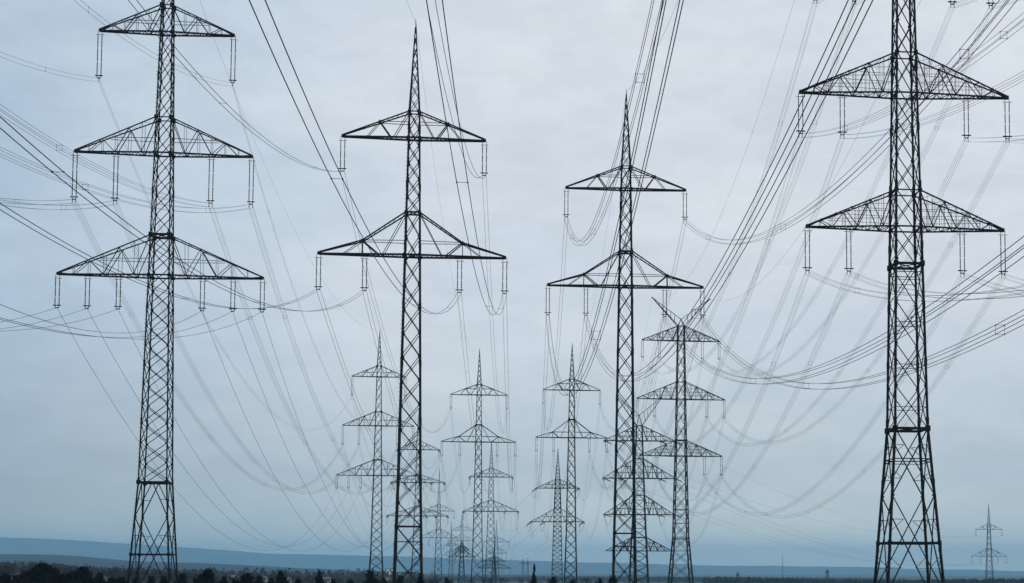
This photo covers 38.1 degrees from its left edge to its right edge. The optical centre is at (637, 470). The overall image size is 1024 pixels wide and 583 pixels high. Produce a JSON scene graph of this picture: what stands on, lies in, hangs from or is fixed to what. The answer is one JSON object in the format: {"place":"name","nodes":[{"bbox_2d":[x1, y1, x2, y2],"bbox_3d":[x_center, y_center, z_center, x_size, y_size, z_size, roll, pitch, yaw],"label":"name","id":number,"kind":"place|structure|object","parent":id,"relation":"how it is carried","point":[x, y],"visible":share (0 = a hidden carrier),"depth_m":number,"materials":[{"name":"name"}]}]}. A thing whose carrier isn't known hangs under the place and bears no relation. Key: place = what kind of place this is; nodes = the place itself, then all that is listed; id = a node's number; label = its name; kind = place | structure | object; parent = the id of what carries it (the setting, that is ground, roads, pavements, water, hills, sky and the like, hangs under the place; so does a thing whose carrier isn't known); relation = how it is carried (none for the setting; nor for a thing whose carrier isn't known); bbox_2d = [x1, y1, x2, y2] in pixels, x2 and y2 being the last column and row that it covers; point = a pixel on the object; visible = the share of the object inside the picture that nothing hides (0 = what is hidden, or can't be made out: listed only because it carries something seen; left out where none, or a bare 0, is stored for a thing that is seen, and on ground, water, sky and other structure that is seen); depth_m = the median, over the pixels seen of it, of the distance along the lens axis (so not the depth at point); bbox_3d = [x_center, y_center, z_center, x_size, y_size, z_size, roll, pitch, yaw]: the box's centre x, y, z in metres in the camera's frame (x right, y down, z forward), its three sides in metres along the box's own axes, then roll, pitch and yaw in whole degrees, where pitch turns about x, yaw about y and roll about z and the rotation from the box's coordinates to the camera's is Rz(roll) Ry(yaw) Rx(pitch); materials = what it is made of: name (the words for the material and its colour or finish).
{"place":"outdoors","nodes":[
{"label":"outdoors","id":0,"kind":"place"},
{"bbox_2d":[0,554,729,577],"bbox_3d":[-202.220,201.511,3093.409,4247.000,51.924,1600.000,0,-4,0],"label":"hills","id":1,"kind":"structure","parent":0,"point":[66,560],"depth_m":2855.36,"materials":[{"name":"blue"}]},
{"bbox_2d":[0,537,1023,574],"bbox_3d":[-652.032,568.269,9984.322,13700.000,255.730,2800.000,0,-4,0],"label":"hills","id":2,"kind":"structure","parent":0,"point":[105,550],"depth_m":9248.91,"materials":[{"name":"blue"}]},
{"bbox_2d":[0,0,1023,570],"label":"sky","id":3,"kind":"structure","parent":0,"point":[545,83],"materials":[{"name":"grey"}]},
{"bbox_2d":[143,573,1023,582],"bbox_3d":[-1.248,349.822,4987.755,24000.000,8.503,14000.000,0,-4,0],"label":"ground","id":4,"kind":"structure","parent":0,"point":[913,577],"depth_m":4654.23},
{"bbox_2d":[0,572,11,582],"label":"evergreen bush","id":5,"kind":"object","parent":4,"relation":"on","point":[5,578],"visible":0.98,"depth_m":169.09,"materials":[{"name":"green plant"}]},
{"bbox_2d":[0,560,24,576],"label":"bare tree","id":6,"kind":"object","parent":4,"relation":"on","point":[8,568],"visible":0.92,"depth_m":394.69,"materials":[{"name":"grey plant"}]},
{"bbox_2d":[19,560,43,570],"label":"bare tree","id":7,"kind":"object","parent":4,"relation":"on","point":[32,564],"visible":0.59,"depth_m":484.25,"materials":[{"name":"grey plant"}]},
{"bbox_2d":[14,566,49,582],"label":"evergreen bush","id":8,"kind":"object","parent":4,"relation":"on","point":[36,573],"visible":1,"depth_m":157.67,"materials":[{"name":"green plant"}]},
{"bbox_2d":[26,562,63,582],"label":"evergreen bush","id":9,"kind":"object","parent":4,"relation":"on","point":[47,568],"visible":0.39,"depth_m":164.05,"materials":[{"name":"green plant"}]},
{"bbox_2d":[46,573,63,582],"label":"evergreen bush","id":10,"kind":"object","parent":4,"relation":"on","point":[58,578],"visible":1,"depth_m":160.99,"materials":[{"name":"green plant"}]},
{"bbox_2d":[59,564,80,573],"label":"bare tree","id":11,"kind":"object","parent":4,"relation":"on","point":[67,570],"visible":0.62,"depth_m":471.08,"materials":[{"name":"grey plant"}]},
{"bbox_2d":[63,569,81,582],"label":"evergreen bush","id":12,"kind":"object","parent":4,"relation":"on","point":[73,577],"visible":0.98,"depth_m":164.33,"materials":[{"name":"green plant"}]},
{"bbox_2d":[67,566,96,582],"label":"evergreen bush","id":13,"kind":"object","parent":4,"relation":"on","point":[85,575],"visible":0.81,"depth_m":169.11,"materials":[{"name":"green plant"}]},
{"bbox_2d":[94,572,104,582],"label":"evergreen bush","id":14,"kind":"object","parent":4,"relation":"on","point":[100,578],"visible":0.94,"depth_m":171.30,"materials":[{"name":"green plant"}]},
{"bbox_2d":[53,0,265,582],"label":"lattice pylon","id":15,"kind":"object","parent":4,"relation":"on","point":[169,233],"visible":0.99,"depth_m":160.23,"materials":[{"name":"metal"}]},
{"bbox_2d":[1,198,75,204],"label":"conductor span","id":16,"kind":"object","parent":15,"relation":"attached to","point":[41,200],"visible":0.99,"depth_m":151.35,"materials":[{"name":"metal"}]},
{"bbox_2d":[0,199,116,209],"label":"conductor span","id":17,"kind":"object","parent":15,"relation":"attached to","point":[60,205],"visible":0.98,"depth_m":142.69,"materials":[{"name":"metal"}]},
{"bbox_2d":[0,304,200,332],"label":"conductor span","id":18,"kind":"object","parent":15,"relation":"attached to","point":[88,330],"visible":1,"depth_m":112.73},
{"bbox_2d":[0,104,207,206],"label":"conductor span","id":19,"kind":"object","parent":15,"relation":"attached to","point":[87,159],"visible":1,"depth_m":116.67,"materials":[{"name":"metal"}]},
{"bbox_2d":[0,311,232,337],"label":"conductor span","id":20,"kind":"object","parent":15,"relation":"attached to","point":[112,337],"visible":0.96,"depth_m":119.57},
{"bbox_2d":[0,147,252,212],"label":"conductor span","id":21,"kind":"object","parent":15,"relation":"attached to","point":[109,191],"visible":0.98,"depth_m":115.12,"materials":[{"name":"metal"}]},
{"bbox_2d":[2,312,260,338],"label":"conductor span","id":22,"kind":"object","parent":15,"relation":"attached to","point":[121,338],"visible":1,"depth_m":109.41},
{"bbox_2d":[75,1,231,85],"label":"conductor span","id":23,"kind":"object","parent":15,"relation":"attached to","point":[141,45],"visible":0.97,"depth_m":124.93,"materials":[{"name":"metal"}]},
{"bbox_2d":[58,310,335,550],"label":"conductor span","id":24,"kind":"object","parent":15,"relation":"attached to","point":[154,463],"visible":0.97,"depth_m":192.62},
{"bbox_2d":[72,200,342,490],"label":"conductor span","id":25,"kind":"object","parent":15,"relation":"attached to","point":[163,365],"visible":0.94,"depth_m":198.40,"materials":[{"name":"metal"}]},
{"bbox_2d":[87,309,347,545],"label":"conductor span","id":26,"kind":"object","parent":15,"relation":"attached to","point":[171,450],"visible":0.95,"depth_m":199.58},
{"bbox_2d":[98,79,350,427],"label":"conductor span","id":27,"kind":"object","parent":15,"relation":"attached to","point":[177,265],"visible":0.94,"depth_m":203.35,"materials":[{"name":"metal"}]},
{"bbox_2d":[113,201,359,493],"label":"conductor span","id":28,"kind":"object","parent":15,"relation":"attached to","point":[199,374],"visible":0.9,"depth_m":203.29,"materials":[{"name":"metal"}]},
{"bbox_2d":[118,310,359,550],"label":"conductor span","id":29,"kind":"object","parent":15,"relation":"attached to","point":[192,448],"visible":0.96,"depth_m":196.44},
{"bbox_2d":[202,311,393,548],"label":"conductor span","id":30,"kind":"object","parent":15,"relation":"hanging from","point":[257,442],"visible":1,"depth_m":194.13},
{"bbox_2d":[208,205,397,493],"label":"conductor span","id":31,"kind":"object","parent":15,"relation":"hanging from","point":[267,357],"visible":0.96,"depth_m":194.56,"materials":[{"name":"metal"}]},
{"bbox_2d":[232,83,398,431],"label":"conductor span","id":32,"kind":"object","parent":15,"relation":"hanging from","point":[284,260],"visible":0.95,"depth_m":198.08,"materials":[{"name":"metal"}]},
{"bbox_2d":[233,313,402,546],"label":"conductor span","id":33,"kind":"object","parent":15,"relation":"hanging from","point":[288,452],"visible":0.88,"depth_m":198.57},
{"bbox_2d":[249,203,413,491],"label":"conductor span","id":34,"kind":"object","parent":15,"relation":"hanging from","point":[300,355],"visible":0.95,"depth_m":195.50,"materials":[{"name":"metal"}]},
{"bbox_2d":[262,313,417,550],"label":"conductor span","id":35,"kind":"object","parent":15,"relation":"hanging from","point":[308,447],"visible":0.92,"depth_m":198.69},
{"bbox_2d":[174,573,188,582],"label":"evergreen bush","id":36,"kind":"object","parent":4,"relation":"on","point":[182,578],"visible":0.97,"depth_m":179.50,"materials":[{"name":"green plant"}]},
{"bbox_2d":[198,568,219,582],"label":"evergreen bush","id":37,"kind":"object","parent":4,"relation":"on","point":[206,576],"visible":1,"depth_m":179.10,"materials":[{"name":"green plant"}]},
{"bbox_2d":[0,565,437,582],"bbox_3d":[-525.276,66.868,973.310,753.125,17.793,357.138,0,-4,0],"label":"woodland","id":38,"kind":"object","parent":4,"relation":"on","point":[361,575],"visible":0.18,"depth_m":883.96,"materials":[{"name":"plant"}]},
{"bbox_2d":[236,572,255,582],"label":"evergreen bush","id":39,"kind":"object","parent":4,"relation":"on","point":[246,578],"visible":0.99,"depth_m":179.10,"materials":[{"name":"green plant"}]},
{"bbox_2d":[275,570,288,582],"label":"evergreen bush","id":40,"kind":"object","parent":4,"relation":"on","point":[281,578],"visible":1,"depth_m":179.33,"materials":[{"name":"green plant"}]},
{"bbox_2d":[312,569,323,582],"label":"evergreen bush","id":41,"kind":"object","parent":4,"relation":"on","point":[319,578],"visible":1,"depth_m":179.33,"materials":[{"name":"green plant"}]},
{"bbox_2d":[362,570,379,582],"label":"evergreen bush","id":42,"kind":"object","parent":4,"relation":"on","point":[370,577],"visible":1,"depth_m":184.20,"materials":[{"name":"green plant"}]},
{"bbox_2d":[335,332,418,578],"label":"lattice pylon","id":43,"kind":"object","parent":4,"relation":"on","point":[378,459],"visible":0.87,"depth_m":404.08,"materials":[{"name":"metal"}]},
{"bbox_2d":[314,22,508,582],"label":"lattice pylon","id":44,"kind":"object","parent":4,"relation":"on","point":[420,214],"visible":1,"depth_m":156.83,"materials":[{"name":"metal"}]},
{"bbox_2d":[0,203,319,308],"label":"conductor span","id":45,"kind":"object","parent":44,"relation":"attached to","point":[185,298],"visible":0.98,"depth_m":77.27,"materials":[{"name":"metal"}]},
{"bbox_2d":[0,116,363,310],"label":"conductor span","id":46,"kind":"object","parent":44,"relation":"attached to","point":[132,226],"visible":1,"depth_m":62.63,"materials":[{"name":"metal"}]},
{"bbox_2d":[128,0,340,171],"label":"conductor span","id":47,"kind":"object","parent":44,"relation":"attached to","point":[212,89],"visible":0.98,"depth_m":90.29,"materials":[{"name":"metal"}]},
{"bbox_2d":[249,0,460,313],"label":"conductor span","id":48,"kind":"object","parent":44,"relation":"attached to","point":[328,149],"visible":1,"depth_m":51.20,"materials":[{"name":"metal"}]},
{"bbox_2d":[316,288,440,490],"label":"conductor span","id":49,"kind":"object","parent":44,"relation":"attached to","point":[355,394],"visible":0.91,"depth_m":188.92,"materials":[{"name":"metal"}]},
{"bbox_2d":[342,171,450,431],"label":"conductor span","id":50,"kind":"object","parent":44,"relation":"attached to","point":[377,307],"visible":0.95,"depth_m":192.18,"materials":[{"name":"metal"}]},
{"bbox_2d":[362,290,459,492],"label":"conductor span","id":51,"kind":"object","parent":44,"relation":"hanging from","point":[395,403],"visible":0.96,"depth_m":191.60,"materials":[{"name":"metal"}]},
{"bbox_2d":[429,0,485,177],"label":"conductor span","id":52,"kind":"object","parent":44,"relation":"attached to","point":[452,91],"visible":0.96,"depth_m":85.09,"materials":[{"name":"metal"}]},
{"bbox_2d":[426,0,506,314],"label":"conductor span","id":53,"kind":"object","parent":44,"relation":"attached to","point":[462,147],"visible":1,"depth_m":50.93,"materials":[{"name":"metal"}]},
{"bbox_2d":[457,292,497,491],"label":"conductor span","id":54,"kind":"object","parent":44,"relation":"hanging from","point":[471,396],"visible":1,"depth_m":187.99,"materials":[{"name":"metal"}]},
{"bbox_2d":[482,176,507,432],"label":"conductor span","id":55,"kind":"object","parent":44,"relation":"hanging from","point":[488,297],"visible":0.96,"depth_m":188.76,"materials":[{"name":"metal"}]},
{"bbox_2d":[503,295,515,491],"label":"conductor span","id":56,"kind":"object","parent":44,"relation":"hanging from","point":[505,397],"visible":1,"depth_m":202.15,"materials":[{"name":"metal"}]},
{"bbox_2d":[386,413,448,580],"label":"lattice pylon","id":57,"kind":"object","parent":4,"relation":"on","point":[428,479],"visible":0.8,"depth_m":620.45,"materials":[{"name":"metal"}]},
{"bbox_2d":[419,468,457,582],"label":"lattice pylon","id":58,"kind":"object","parent":4,"relation":"on","point":[436,529],"visible":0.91,"depth_m":719.63,"materials":[{"name":"metal"}]},
{"bbox_2d":[443,522,459,581],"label":"lattice pylon","id":59,"kind":"object","parent":4,"relation":"on","point":[450,553],"visible":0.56,"depth_m":1148.03,"materials":[{"name":"metal"}]},
{"bbox_2d":[448,541,474,582],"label":"lattice pylon","id":60,"kind":"object","parent":4,"relation":"on","point":[463,553],"visible":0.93,"depth_m":897.53,"materials":[{"name":"metal"}]},
{"bbox_2d":[448,515,474,556],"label":"lattice pylon","id":61,"kind":"object","parent":4,"relation":"on","point":[460,537],"visible":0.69,"depth_m":998.71,"materials":[{"name":"metal"}]},
{"bbox_2d":[441,349,516,582],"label":"lattice pylon","id":62,"kind":"object","parent":4,"relation":"on","point":[476,424],"visible":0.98,"depth_m":395.61,"materials":[{"name":"metal"}]},
{"bbox_2d":[462,441,518,582],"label":"lattice pylon","id":63,"kind":"object","parent":4,"relation":"on","point":[489,473],"visible":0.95,"depth_m":599.59,"materials":[{"name":"metal"}]},
{"bbox_2d":[478,551,509,582],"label":"lattice pylon","id":64,"kind":"object","parent":4,"relation":"on","point":[492,562],"visible":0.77,"depth_m":997.09,"materials":[{"name":"metal"}]},
{"bbox_2d":[483,522,508,582],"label":"lattice pylon","id":65,"kind":"object","parent":4,"relation":"on","point":[497,550],"visible":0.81,"depth_m":948.14,"materials":[{"name":"metal"}]},
{"bbox_2d":[527,452,584,582],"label":"lattice pylon","id":66,"kind":"object","parent":4,"relation":"on","point":[559,507],"visible":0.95,"depth_m":579.26,"materials":[{"name":"metal"}]},
{"bbox_2d":[535,344,607,582],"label":"lattice pylon","id":67,"kind":"object","parent":4,"relation":"on","point":[574,467],"visible":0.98,"depth_m":390.49,"materials":[{"name":"metal"}]},
{"bbox_2d":[333,576,912,581],"bbox_3d":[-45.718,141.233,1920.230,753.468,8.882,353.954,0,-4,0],"label":"woodland","id":68,"kind":"object","parent":4,"relation":"on","point":[622,579],"visible":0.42,"depth_m":1820.35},
{"bbox_2d":[545,89,705,582],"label":"lattice pylon","id":69,"kind":"object","parent":4,"relation":"on","point":[632,285],"visible":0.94,"depth_m":189.51,"materials":[{"name":"metal"}]},
{"bbox_2d":[535,330,548,483],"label":"conductor span","id":70,"kind":"object","parent":69,"relation":"attached to","point":[542,413],"visible":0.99,"depth_m":222.69,"materials":[{"name":"metal"}]},
{"bbox_2d":[543,217,567,430],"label":"conductor span","id":71,"kind":"object","parent":69,"relation":"attached to","point":[560,328],"visible":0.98,"depth_m":223.28,"materials":[{"name":"metal"}]},
{"bbox_2d":[553,322,586,488],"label":"conductor span","id":72,"kind":"object","parent":69,"relation":"hanging from","point":[573,420],"visible":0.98,"depth_m":230.08,"materials":[{"name":"metal"}]},
{"bbox_2d":[564,0,663,245],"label":"conductor span","id":73,"kind":"object","parent":69,"relation":"attached to","point":[635,78],"visible":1,"depth_m":78.51,"materials":[{"name":"metal"}]},
{"bbox_2d":[546,0,683,395],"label":"conductor span","id":74,"kind":"object","parent":69,"relation":"attached to","point":[591,335],"visible":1,"depth_m":48.06,"materials":[{"name":"metal"}]},
{"bbox_2d":[589,317,665,489],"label":"conductor span","id":75,"kind":"object","parent":69,"relation":"hanging from","point":[641,412],"visible":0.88,"depth_m":220.25,"materials":[{"name":"metal"}]},
{"bbox_2d":[599,220,685,429],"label":"conductor span","id":76,"kind":"object","parent":69,"relation":"hanging from","point":[657,335],"visible":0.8,"depth_m":226.95,"materials":[{"name":"metal"}]},
{"bbox_2d":[608,321,702,486],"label":"conductor span","id":77,"kind":"object","parent":69,"relation":"hanging from","point":[673,408],"visible":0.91,"depth_m":221.75,"materials":[{"name":"metal"}]},
{"bbox_2d":[584,0,872,381],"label":"conductor span","id":78,"kind":"object","parent":69,"relation":"attached to","point":[763,180],"visible":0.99,"depth_m":48.86,"materials":[{"name":"metal"}]},
{"bbox_2d":[663,236,1023,383],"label":"conductor span","id":79,"kind":"object","parent":69,"relation":"attached to","point":[887,331],"visible":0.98,"depth_m":70.58,"materials":[{"name":"metal"}]},
{"bbox_2d":[683,0,1016,243],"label":"conductor span","id":80,"kind":"object","parent":69,"relation":"attached to","point":[967,50],"visible":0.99,"depth_m":78.47,"materials":[{"name":"metal"}]},
{"bbox_2d":[701,309,1023,388],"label":"conductor span","id":81,"kind":"object","parent":69,"relation":"attached to","point":[899,367],"visible":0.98,"depth_m":82.81,"materials":[{"name":"metal"}]},
{"bbox_2d":[602,396,681,582],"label":"lattice pylon","id":82,"kind":"object","parent":4,"relation":"on","point":[644,500],"visible":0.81,"depth_m":540.58,"materials":[{"name":"metal"}]},
{"bbox_2d":[635,297,724,582],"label":"lattice pylon","id":83,"kind":"object","parent":4,"relation":"on","point":[685,455],"visible":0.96,"depth_m":361.20,"materials":[{"name":"metal"}]},
{"bbox_2d":[702,576,1023,582],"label":"woodland","id":84,"kind":"object","parent":4,"relation":"on","point":[717,579],"visible":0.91,"depth_m":981.45,"materials":[{"name":"plant"}]},
{"bbox_2d":[796,0,1011,582],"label":"lattice pylon","id":85,"kind":"object","parent":4,"relation":"on","point":[918,429],"visible":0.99,"depth_m":157.11,"materials":[{"name":"metal"}]},
{"bbox_2d":[638,134,802,441],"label":"conductor span","id":86,"kind":"object","parent":85,"relation":"hanging from","point":[747,293],"visible":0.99,"depth_m":190.33,"materials":[{"name":"metal"}]},
{"bbox_2d":[640,273,807,516],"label":"conductor span","id":87,"kind":"object","parent":85,"relation":"hanging from","point":[753,406],"visible":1,"depth_m":188.79,"materials":[{"name":"metal"}]},
{"bbox_2d":[643,2,816,373],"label":"conductor span","id":88,"kind":"object","parent":85,"relation":"hanging from","point":[763,181],"visible":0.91,"depth_m":186.98,"materials":[{"name":"metal"}]},
{"bbox_2d":[656,137,843,444],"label":"conductor span","id":89,"kind":"object","parent":85,"relation":"hanging from","point":[780,299],"visible":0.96,"depth_m":188.33,"materials":[{"name":"metal"}]},
{"bbox_2d":[656,271,849,514],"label":"conductor span","id":90,"kind":"object","parent":85,"relation":"hanging from","point":[785,408],"visible":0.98,"depth_m":188.98,"materials":[{"name":"metal"}]},
{"bbox_2d":[661,3,854,372],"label":"conductor span","id":91,"kind":"object","parent":85,"relation":"attached to","point":[783,203],"visible":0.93,"depth_m":195.91,"materials":[{"name":"metal"}]},
{"bbox_2d":[702,6,953,373],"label":"conductor span","id":92,"kind":"object","parent":85,"relation":"hanging from","point":[858,213],"visible":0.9,"depth_m":200.40,"materials":[{"name":"metal"}]},
{"bbox_2d":[704,276,962,514],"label":"conductor span","id":93,"kind":"object","parent":85,"relation":"hanging from","point":[867,424],"visible":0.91,"depth_m":199.95,"materials":[{"name":"metal"}]},
{"bbox_2d":[706,141,967,445],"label":"conductor span","id":94,"kind":"object","parent":85,"relation":"hanging from","point":[875,312],"visible":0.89,"depth_m":198.02,"materials":[{"name":"metal"}]},
{"bbox_2d":[723,6,992,375],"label":"conductor span","id":95,"kind":"object","parent":85,"relation":"hanging from","point":[898,199],"visible":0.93,"depth_m":195.62,"materials":[{"name":"metal"}]},
{"bbox_2d":[721,275,1002,517],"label":"conductor span","id":96,"kind":"object","parent":85,"relation":"hanging from","point":[900,426],"visible":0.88,"depth_m":195.26,"materials":[{"name":"metal"}]},
{"bbox_2d":[724,140,1008,442],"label":"conductor span","id":97,"kind":"object","parent":85,"relation":"hanging from","point":[914,300],"visible":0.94,"depth_m":188.27,"materials":[{"name":"metal"}]},
{"bbox_2d":[800,13,1023,137],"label":"conductor span","id":98,"kind":"object","parent":85,"relation":"attached to","point":[929,82],"visible":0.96,"depth_m":102.74,"materials":[{"name":"metal"}]},
{"bbox_2d":[806,273,1023,300],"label":"conductor span","id":99,"kind":"object","parent":85,"relation":"attached to","point":[923,295],"visible":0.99,"depth_m":110.01,"materials":[{"name":"metal"}]},
{"bbox_2d":[840,71,1023,138],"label":"conductor span","id":100,"kind":"object","parent":85,"relation":"attached to","point":[941,111],"visible":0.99,"depth_m":118.35,"materials":[{"name":"metal"}]},
{"bbox_2d":[848,271,1023,298],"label":"conductor span","id":101,"kind":"object","parent":85,"relation":"attached to","point":[932,292],"visible":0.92,"depth_m":124.40,"materials":[{"name":"metal"}]},
{"bbox_2d":[960,273,1023,295],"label":"conductor span","id":102,"kind":"object","parent":85,"relation":"attached to","point":[988,285],"visible":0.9,"depth_m":148.49,"materials":[{"name":"metal"}]},
{"bbox_2d":[971,503,1007,582],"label":"lattice pylon","id":103,"kind":"object","parent":4,"relation":"on","point":[989,529],"visible":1,"depth_m":799.07,"materials":[{"name":"metal"}]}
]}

